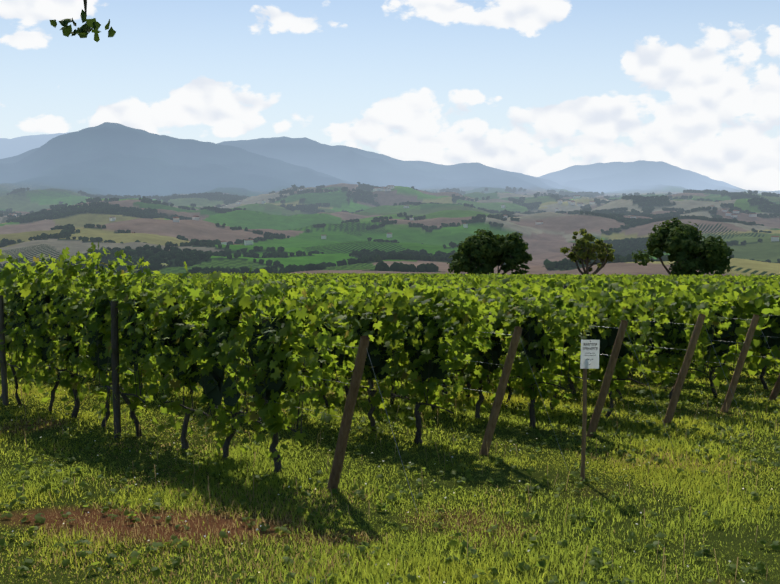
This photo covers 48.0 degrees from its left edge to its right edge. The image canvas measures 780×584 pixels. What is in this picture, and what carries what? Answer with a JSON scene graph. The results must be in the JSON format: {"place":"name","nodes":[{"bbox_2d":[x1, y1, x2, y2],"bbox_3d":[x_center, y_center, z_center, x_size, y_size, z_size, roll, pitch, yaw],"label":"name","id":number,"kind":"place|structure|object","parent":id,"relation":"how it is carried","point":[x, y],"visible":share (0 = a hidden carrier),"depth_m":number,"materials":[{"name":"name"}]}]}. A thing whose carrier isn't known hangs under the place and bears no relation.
{"place":"outdoors","nodes":[
{"label":"outdoors","id":0,"kind":"place"},
{"bbox_2d":[50,0,115,41],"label":"tree branch","id":1,"kind":"object","parent":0,"point":[86,28],"depth_m":2.92,"materials":[{"name":"green plant"}]},
{"bbox_2d":[0,122,779,583],"bbox_3d":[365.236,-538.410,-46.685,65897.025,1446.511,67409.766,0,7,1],"label":"terrain","id":2,"kind":"structure","parent":0,"point":[104,158],"depth_m":1045.20,"materials":[{"name":"green plant"}]},
{"bbox_2d":[0,276,772,438],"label":"trellis posts","id":3,"kind":"object","parent":2,"relation":"on","point":[114,365],"visible":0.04,"depth_m":14.16,"materials":[{"name":"brown wood"}]},
{"bbox_2d":[0,242,779,462],"bbox_3d":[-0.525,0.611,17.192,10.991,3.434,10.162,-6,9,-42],"label":"vine leaves","id":4,"kind":"object","parent":2,"relation":"on","point":[399,310],"visible":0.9,"depth_m":14.21,"materials":[{"name":"green plant"}]},
{"bbox_2d":[0,333,779,583],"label":"grass","id":5,"kind":"structure","parent":2,"relation":"on","point":[453,571],"depth_m":10.52,"materials":[{"name":"green plant"}]},
{"bbox_2d":[0,182,779,273],"bbox_3d":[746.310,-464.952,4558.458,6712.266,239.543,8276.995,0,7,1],"label":"valley trees","id":6,"kind":"object","parent":2,"relation":"on","point":[190,257],"visible":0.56,"depth_m":2624.50,"materials":[{"name":"green plant"}]},
{"bbox_2d":[0,368,779,583],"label":"weeds","id":7,"kind":"object","parent":2,"relation":"on","point":[597,562],"visible":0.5,"depth_m":10.51,"materials":[{"name":"green plant"}]},
{"bbox_2d":[11,385,772,583],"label":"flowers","id":8,"kind":"object","parent":2,"relation":"on","point":[410,462],"visible":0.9,"depth_m":10.55,"materials":[{"name":"plant"}]},
{"bbox_2d":[5,373,779,583],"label":"dry stalks","id":9,"kind":"object","parent":2,"relation":"on","point":[443,479],"visible":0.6,"depth_m":10.91,"materials":[{"name":"plant"}]},
{"bbox_2d":[8,186,779,272],"bbox_3d":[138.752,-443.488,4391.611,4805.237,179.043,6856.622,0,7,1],"label":"farmhouse walls","id":10,"kind":"structure","parent":2,"relation":"on","point":[250,242],"depth_m":3284.55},
{"bbox_2d":[9,185,779,271],"bbox_3d":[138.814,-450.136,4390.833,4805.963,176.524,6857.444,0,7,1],"label":"distant buildings","id":11,"kind":"structure","parent":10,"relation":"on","point":[464,223],"depth_m":3287.50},
{"bbox_2d":[35,272,779,286],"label":"vine leaves","id":12,"kind":"object","parent":2,"relation":"on","point":[564,277],"visible":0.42,"depth_m":59.76,"materials":[{"name":"green plant"}]},
{"bbox_2d":[447,228,532,274],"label":"oak","id":13,"kind":"object","parent":2,"relation":"on","point":[490,248],"depth_m":194.69,"materials":[{"name":"green plant"}]},
{"bbox_2d":[326,314,779,490],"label":"end posts","id":14,"kind":"object","parent":2,"relation":"on","point":[343,434],"visible":0.85,"depth_m":12.92,"materials":[{"name":"brown wood"}]},
{"bbox_2d":[580,369,586,480],"bbox_3d":[2.491,1.693,11.244,0.056,1.720,0.061,0,7,1],"label":"sign stake","id":15,"kind":"object","parent":2,"relation":"on","point":[584,420],"visible":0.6,"depth_m":11.22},
{"bbox_2d":[560,228,614,274],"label":"tree","id":16,"kind":"object","parent":2,"relation":"on","point":[586,239],"depth_m":192.88,"materials":[{"name":"green plant"}]},
{"bbox_2d":[630,218,733,275],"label":"oak","id":17,"kind":"object","parent":2,"relation":"on","point":[682,240],"depth_m":184.86,"materials":[{"name":"green plant"}]},
{"bbox_2d":[0,283,779,472],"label":"vine","id":18,"kind":"object","parent":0,"point":[275,442],"depth_m":15.19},
{"bbox_2d":[4,287,779,407],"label":"vine canopy","id":19,"kind":"object","parent":18,"relation":"attached to","point":[216,394],"visible":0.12,"depth_m":14.95,"materials":[{"name":"green plant"}]},
{"bbox_2d":[0,0,779,190],"label":"sky","id":20,"kind":"structure","parent":0,"point":[536,88],"materials":[{"name":"blue"}]},
{"bbox_2d":[4,310,779,512],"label":"trellis wires","id":21,"kind":"object","parent":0,"point":[531,369],"visible":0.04,"depth_m":13.62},
{"bbox_2d":[580,340,599,368],"bbox_3d":[2.534,0.788,11.101,0.235,0.370,0.004,0,7,1],"label":"sign plate","id":22,"kind":"object","parent":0,"point":[585,363],"visible":1,"depth_m":11.10,"materials":[{"name":"white metal"}]},
{"bbox_2d":[583,341,597,364],"bbox_3d":[2.534,0.770,11.095,0.184,0.308,0.001,0,7,1],"label":"sign lettering","id":23,"kind":"object","parent":22,"relation":"attached to","point":[586,348],"visible":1,"depth_m":11.09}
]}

